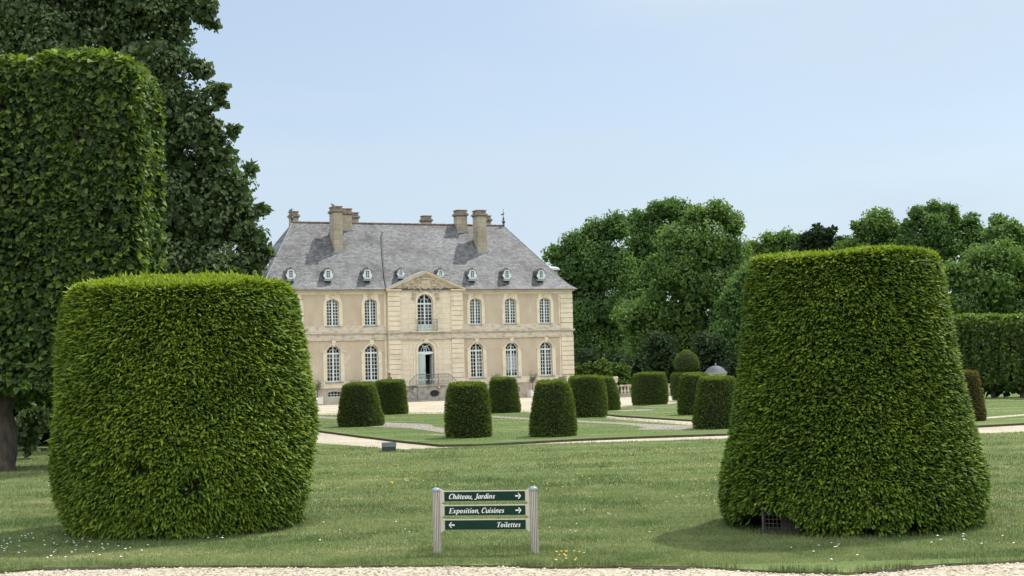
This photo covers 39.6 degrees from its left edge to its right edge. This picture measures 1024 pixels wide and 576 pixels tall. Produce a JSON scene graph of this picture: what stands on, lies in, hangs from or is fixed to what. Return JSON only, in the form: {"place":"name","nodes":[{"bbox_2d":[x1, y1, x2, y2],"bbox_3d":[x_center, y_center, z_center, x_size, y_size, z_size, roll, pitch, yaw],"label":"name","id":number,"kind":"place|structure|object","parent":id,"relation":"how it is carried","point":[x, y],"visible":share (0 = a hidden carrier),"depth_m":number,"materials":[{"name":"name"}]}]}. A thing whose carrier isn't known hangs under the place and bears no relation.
{"place":"outdoors","nodes":[
{"label":"outdoors","id":0,"kind":"place"},
{"bbox_2d":[0,396,1023,574],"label":"lawn","id":1,"kind":"structure","parent":0,"point":[843,565],"depth_m":22.08,"materials":[{"name":"green plant"}]},
{"bbox_2d":[14,402,51,457],"bbox_3d":[-14.606,4.298,42.910,1.382,1.732,1.227,1,-4,-36],"label":"shrub","id":2,"kind":"object","parent":1,"relation":"on","point":[33,425],"visible":0.88,"depth_m":42.73,"materials":[{"name":"green plant"}]},
{"bbox_2d":[13,396,52,417],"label":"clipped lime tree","id":3,"kind":"object","parent":1,"relation":"on","point":[22,405],"visible":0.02,"depth_m":46.57,"materials":[{"name":"green plant"}]},
{"bbox_2d":[13,404,52,444],"bbox_3d":[-15.000,4.098,51.884,13.007,3.444,3.386,-1,-3,0],"label":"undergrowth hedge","id":4,"kind":"object","parent":1,"relation":"on","point":[46,436],"visible":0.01,"depth_m":51.22,"materials":[{"name":"green plant"}]},
{"bbox_2d":[0,45,167,471],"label":"clipped lime tree","id":5,"kind":"object","parent":1,"relation":"on","point":[83,178],"visible":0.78,"depth_m":37.17,"materials":[{"name":"green plant"}]},
{"bbox_2d":[0,0,277,276],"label":"linden tree","id":6,"kind":"object","parent":1,"relation":"on","point":[210,211],"visible":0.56,"depth_m":57.80,"materials":[{"name":"green plant"}]},
{"bbox_2d":[42,267,321,540],"bbox_3d":[-5.271,1.835,22.851,4.381,4.333,4.414,-1,-3,0],"label":"clipped yew","id":7,"kind":"object","parent":1,"relation":"on","point":[185,405],"visible":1,"depth_m":21.24,"materials":[{"name":"green plant"}]},
{"bbox_2d":[382,442,395,451],"bbox_3d":[-3.624,4.687,41.895,0.426,0.282,0.322,-1,-3,-4],"label":"ground box","id":8,"kind":"object","parent":1,"relation":"on","point":[388,446],"visible":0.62,"depth_m":41.76,"materials":[{"name":"grey metal"}]},
{"bbox_2d":[432,486,538,554],"bbox_3d":[-0.351,3.068,18.632,1.416,0.921,0.120,-2,-3,9],"label":"direction sign","id":9,"kind":"object","parent":1,"relation":"on","point":[529,509],"visible":0.93,"depth_m":18.62,"materials":[{"name":"green metal"}]},
{"bbox_2d":[1,482,1014,558],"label":"daisies","id":10,"kind":"object","parent":1,"relation":"on","point":[319,539],"visible":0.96,"depth_m":19.97,"materials":[{"name":"white plant"}]},
{"bbox_2d":[320,453,715,559],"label":"dandelions","id":11,"kind":"object","parent":1,"relation":"on","point":[547,483],"visible":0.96,"depth_m":29.35,"materials":[{"name":"yellow plant"}]},
{"bbox_2d":[761,504,797,533],"bbox_3d":[3.739,3.233,19.848,0.505,0.510,0.041,-3,-3,24],"label":"wire guard","id":12,"kind":"object","parent":1,"relation":"on","point":[764,523],"visible":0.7,"depth_m":19.89,"materials":[{"name":"grey metal"}]},
{"bbox_2d":[781,516,800,533],"bbox_3d":[3.907,3.250,19.920,0.280,0.382,0.064,-3,-3,20],"label":"wooden board","id":13,"kind":"object","parent":1,"relation":"on","point":[787,525],"visible":0.32,"depth_m":19.91,"materials":[{"name":"brown wood"}]},
{"bbox_2d":[717,244,992,537],"bbox_3d":[4.968,1.457,21.080,3.974,4.154,3.972,-1,-3,0],"label":"clipped yew","id":14,"kind":"object","parent":1,"relation":"on","point":[852,411],"visible":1,"depth_m":19.74,"materials":[{"name":"green plant"}]},
{"bbox_2d":[0,396,1023,575],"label":"gravel path","id":15,"kind":"structure","parent":0,"point":[433,407],"depth_m":17.66,"materials":[{"name":"beige gravel"}]},
{"bbox_2d":[313,379,323,404],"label":"potted olive","id":16,"kind":"object","parent":15,"relation":"on","point":[319,399],"visible":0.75,"depth_m":98.89,"materials":[{"name":"white paint"}]},
{"bbox_2d":[262,206,576,404],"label":"chateau","id":17,"kind":"structure","parent":15,"relation":"on","point":[425,309],"depth_m":104.46,"materials":[{"name":"stone"}]},
{"bbox_2d":[297,295,303,325],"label":"window","id":18,"kind":"structure","parent":17,"relation":"in","point":[299,296],"depth_m":99.76,"materials":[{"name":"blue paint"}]},
{"bbox_2d":[323,294,342,326],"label":"window","id":19,"kind":"structure","parent":17,"relation":"in","point":[326,304],"depth_m":100.83,"materials":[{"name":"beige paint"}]},
{"bbox_2d":[322,341,344,382],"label":"window","id":20,"kind":"structure","parent":17,"relation":"in","point":[338,357],"depth_m":100.64,"materials":[{"name":"beige paint"}]},
{"bbox_2d":[328,392,339,396],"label":"basement window","id":21,"kind":"structure","parent":17,"relation":"in","point":[331,394],"depth_m":100.64,"materials":[{"name":"white paint"}]},
{"bbox_2d":[361,294,380,326],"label":"window","id":22,"kind":"structure","parent":17,"relation":"in","point":[374,297],"depth_m":101.92,"materials":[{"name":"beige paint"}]},
{"bbox_2d":[361,340,382,381],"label":"window","id":23,"kind":"structure","parent":17,"relation":"in","point":[379,353],"depth_m":101.75,"materials":[{"name":"beige paint"}]},
{"bbox_2d":[418,354,425,384],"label":"door","id":24,"kind":"structure","parent":17,"relation":"in","point":[421,357],"depth_m":103.00,"materials":[{"name":"blue paint"}]},
{"bbox_2d":[418,294,432,330],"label":"window","id":25,"kind":"structure","parent":17,"relation":"in","point":[428,305],"depth_m":103.48,"materials":[{"name":"white paint"}]},
{"bbox_2d":[429,354,432,375],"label":"door","id":26,"kind":"structure","parent":17,"relation":"in","point":[430,355],"depth_m":103.50,"materials":[{"name":"blue paint"}]},
{"bbox_2d":[467,294,484,324],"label":"window","id":27,"kind":"structure","parent":17,"relation":"in","point":[479,297],"depth_m":105.21,"materials":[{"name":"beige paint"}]},
{"bbox_2d":[466,338,487,378],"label":"window","id":28,"kind":"structure","parent":17,"relation":"in","point":[478,356],"depth_m":105.03,"materials":[{"name":"beige paint"}]},
{"bbox_2d":[502,294,519,324],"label":"window","id":29,"kind":"structure","parent":17,"relation":"in","point":[506,296],"depth_m":106.35,"materials":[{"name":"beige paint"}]},
{"bbox_2d":[501,338,521,376],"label":"window","id":30,"kind":"structure","parent":17,"relation":"in","point":[509,362],"depth_m":106.14,"materials":[{"name":"beige paint"}]},
{"bbox_2d":[536,293,553,323],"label":"window","id":31,"kind":"structure","parent":17,"relation":"in","point":[543,296],"depth_m":107.47,"materials":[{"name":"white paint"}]},
{"bbox_2d":[536,337,556,376],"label":"window","id":32,"kind":"structure","parent":17,"relation":"in","point":[547,353],"depth_m":107.29,"materials":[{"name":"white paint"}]},
{"bbox_2d":[0,562,1023,575],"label":"gravel","id":33,"kind":"structure","parent":15,"relation":"on","point":[521,569],"depth_m":17.21,"materials":[{"name":"beige gravel"}]},
{"bbox_2d":[38,567,149,570],"bbox_3d":[-5.377,3.634,18.280,1.457,0.074,0.024,-2,-3,3],"label":"edging board","id":34,"kind":"object","parent":33,"relation":"on","point":[106,568],"visible":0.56,"depth_m":18.27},
{"bbox_2d":[527,371,539,396],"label":"potted olive","id":35,"kind":"object","parent":15,"relation":"on","point":[530,392],"visible":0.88,"depth_m":105.38,"materials":[{"name":"white paint"}]},
{"bbox_2d":[620,384,670,396],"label":"balustrade","id":36,"kind":"object","parent":15,"relation":"on","point":[625,394],"visible":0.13,"depth_m":98.62,"materials":[{"name":"grey stone"}]},
{"bbox_2d":[631,371,668,405],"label":"clipped yew","id":37,"kind":"object","parent":15,"relation":"on","point":[649,388],"visible":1,"depth_m":78.25,"materials":[{"name":"green plant"}]},
{"bbox_2d":[670,349,700,400],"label":"ball topped yew","id":38,"kind":"object","parent":15,"relation":"on","point":[686,361],"visible":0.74,"depth_m":86.12,"materials":[{"name":"green plant"}]},
{"bbox_2d":[4,0,1023,315],"label":"sky","id":39,"kind":"structure","parent":0,"point":[552,116],"materials":[{"name":"blue"}]},
{"bbox_2d":[317,412,729,446],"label":"parterre lawn","id":40,"kind":"structure","parent":0,"point":[580,437],"depth_m":49.22,"materials":[{"name":"plant"}]},
{"bbox_2d":[336,381,384,426],"bbox_3d":[-6.340,4.869,59.497,2.070,1.995,2.074,-1,-3,0],"label":"clipped yew","id":41,"kind":"object","parent":40,"relation":"on","point":[359,405],"visible":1,"depth_m":58.88,"materials":[{"name":"green plant"}]},
{"bbox_2d":[317,416,444,432],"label":"parterre path","id":42,"kind":"structure","parent":40,"relation":"on","point":[399,425],"depth_m":58.19,"materials":[{"name":"beige gravel"}]},
{"bbox_2d":[375,378,408,414],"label":"clipped yew","id":43,"kind":"object","parent":40,"relation":"on","point":[393,398],"visible":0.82,"depth_m":72.93,"materials":[{"name":"green plant"}]},
{"bbox_2d":[443,380,493,437],"bbox_3d":[-1.493,4.117,48.075,1.713,2.025,1.718,-1,-3,0],"label":"clipped yew","id":44,"kind":"object","parent":40,"relation":"on","point":[467,409],"visible":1,"depth_m":47.52,"materials":[{"name":"green plant"}]},
{"bbox_2d":[488,376,521,412],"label":"clipped yew","id":45,"kind":"object","parent":40,"relation":"on","point":[504,397],"visible":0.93,"depth_m":70.92,"materials":[{"name":"green plant"}]},
{"bbox_2d":[528,378,577,436],"bbox_3d":[1.345,4.007,47.309,1.710,2.043,1.704,-1,-3,0],"label":"clipped yew","id":46,"kind":"object","parent":40,"relation":"on","point":[553,409],"visible":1,"depth_m":46.81,"materials":[{"name":"green plant"}]},
{"bbox_2d":[568,374,608,417],"bbox_3d":[3.345,4.802,63.149,1.906,2.013,1.938,-1,-3,0],"label":"clipped yew","id":47,"kind":"object","parent":40,"relation":"on","point":[590,394],"visible":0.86,"depth_m":62.47,"materials":[{"name":"green plant"}]},
{"bbox_2d":[492,416,693,429],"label":"parterre path","id":48,"kind":"structure","parent":40,"relation":"on","point":[670,427],"depth_m":52.62,"materials":[{"name":"beige gravel"}]},
{"bbox_2d":[691,375,735,428],"bbox_3d":[7.125,4.019,49.778,1.765,2.017,1.771,-1,-3,0],"label":"clipped yew","id":49,"kind":"object","parent":40,"relation":"on","point":[714,394],"visible":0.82,"depth_m":49.22,"materials":[{"name":"green plant"}]},
{"bbox_2d":[607,398,1023,427],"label":"parterre lawn","id":50,"kind":"structure","parent":0,"point":[1001,421],"depth_m":61.80,"materials":[{"name":"plant"}]},
{"bbox_2d":[602,375,620,409],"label":"clipped yew","id":51,"kind":"object","parent":50,"relation":"on","point":[613,397],"visible":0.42,"depth_m":70.77,"materials":[{"name":"green plant"}]},
{"bbox_2d":[615,409,654,410],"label":"parterre path","id":52,"kind":"structure","parent":50,"relation":"on","point":[636,410],"depth_m":69.80,"materials":[{"name":"beige gravel"}]},
{"bbox_2d":[676,372,707,414],"bbox_3d":[8.058,4.668,62.745,1.709,1.996,1.700,-1,-3,0],"label":"clipped yew","id":53,"kind":"object","parent":50,"relation":"on","point":[687,387],"visible":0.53,"depth_m":62.27,"materials":[{"name":"green plant"}]},
{"bbox_2d":[962,369,987,420],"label":"clipped yew","id":54,"kind":"object","parent":50,"relation":"on","point":[974,383],"visible":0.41,"depth_m":49.96,"materials":[{"name":"green plant"}]},
{"bbox_2d":[986,414,1023,418],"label":"parterre path","id":55,"kind":"structure","parent":50,"relation":"on","point":[1005,416],"depth_m":52.87,"materials":[{"name":"beige gravel"}]},
{"bbox_2d":[619,384,1019,397],"bbox_3d":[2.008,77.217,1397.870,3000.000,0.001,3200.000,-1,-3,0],"label":"ground","id":56,"kind":"structure","parent":0,"point":[1010,396],"depth_m":82.09,"materials":[{"name":"beige gravel"}]},
{"bbox_2d":[573,357,611,375],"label":"clipped lime bush","id":57,"kind":"object","parent":56,"relation":"on","point":[601,367],"visible":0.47,"depth_m":115.42,"materials":[{"name":"green plant"}]},
{"bbox_2d":[540,208,645,359],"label":"woodland tree","id":58,"kind":"object","parent":56,"relation":"on","point":[595,269],"visible":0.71,"depth_m":148.69,"materials":[{"name":"green plant"}]},
{"bbox_2d":[607,361,631,391],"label":"clipped lime bush","id":59,"kind":"object","parent":56,"relation":"on","point":[621,370],"visible":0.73,"depth_m":114.25,"materials":[{"name":"green plant"}]},
{"bbox_2d":[606,196,694,350],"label":"woodland tree","id":60,"kind":"object","parent":56,"relation":"on","point":[650,220],"visible":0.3,"depth_m":157.26,"materials":[{"name":"green plant"}]},
{"bbox_2d":[574,330,738,386],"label":"hedge","id":61,"kind":"object","parent":56,"relation":"on","point":[661,350],"visible":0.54,"depth_m":117.30,"materials":[{"name":"green plant"}]},
{"bbox_2d":[631,567,685,569],"bbox_3d":[1.754,3.381,17.002,0.662,0.074,0.024,-2,-3,14],"label":"edging board","id":62,"kind":"object","parent":56,"relation":"on","point":[643,568],"visible":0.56,"depth_m":17.01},
{"bbox_2d":[609,196,752,360],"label":"woodland tree","id":63,"kind":"object","parent":56,"relation":"on","point":[689,282],"visible":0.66,"depth_m":130.97,"materials":[{"name":"green plant"}]},
{"bbox_2d":[705,363,726,375],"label":"garden pavilion","id":64,"kind":"structure","parent":56,"relation":"on","point":[715,370],"depth_m":107.24,"materials":[{"name":"grey metal"}]},
{"bbox_2d":[705,263,749,358],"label":"woodland tree","id":65,"kind":"object","parent":56,"relation":"on","point":[730,300],"visible":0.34,"depth_m":121.28,"materials":[{"name":"green plant"}]},
{"bbox_2d":[743,225,814,264],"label":"woodland tree","id":66,"kind":"object","parent":56,"relation":"on","point":[782,240],"visible":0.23,"depth_m":159.88,"materials":[{"name":"green plant"}]},
{"bbox_2d":[787,222,853,251],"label":"evergreen tree","id":67,"kind":"object","parent":56,"relation":"on","point":[818,236],"visible":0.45,"depth_m":155.03,"materials":[{"name":"green plant"}]},
{"bbox_2d":[831,206,901,250],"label":"woodland tree","id":68,"kind":"object","parent":56,"relation":"on","point":[875,226],"visible":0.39,"depth_m":149.69,"materials":[{"name":"green plant"}]},
{"bbox_2d":[868,565,936,573],"bbox_3d":[4.515,3.278,16.421,0.963,0.074,0.025,0,-3,-22],"label":"edging board","id":69,"kind":"object","parent":56,"relation":"on","point":[896,570],"visible":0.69,"depth_m":16.42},
{"bbox_2d":[895,198,987,286],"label":"woodland tree","id":70,"kind":"object","parent":56,"relation":"on","point":[946,232],"visible":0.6,"depth_m":145.67,"materials":[{"name":"green plant"}]},
{"bbox_2d":[951,312,983,380],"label":"pleached lime","id":71,"kind":"object","parent":56,"relation":"on","point":[961,328],"visible":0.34,"depth_m":76.51,"materials":[{"name":"green plant"}]},
{"bbox_2d":[942,234,1023,320],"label":"woodland tree","id":72,"kind":"object","parent":56,"relation":"on","point":[993,277],"visible":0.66,"depth_m":115.14,"materials":[{"name":"green plant"}]},
{"bbox_2d":[969,312,1012,397],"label":"pleached lime","id":73,"kind":"object","parent":56,"relation":"on","point":[985,351],"visible":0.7,"depth_m":75.15,"materials":[{"name":"green plant"}]},
{"bbox_2d":[968,212,1023,264],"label":"woodland tree","id":74,"kind":"object","parent":56,"relation":"on","point":[1002,226],"visible":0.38,"depth_m":139.66,"materials":[{"name":"green plant"}]},
{"bbox_2d":[983,386,1019,397],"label":"undergrowth hedge","id":75,"kind":"object","parent":56,"relation":"on","point":[1005,394],"visible":0.04,"depth_m":78.06,"materials":[{"name":"green plant"}]},
{"bbox_2d":[997,312,1023,397],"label":"pleached lime","id":76,"kind":"object","parent":56,"relation":"on","point":[1011,346],"visible":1,"depth_m":73.89,"materials":[{"name":"green plant"}]}
]}

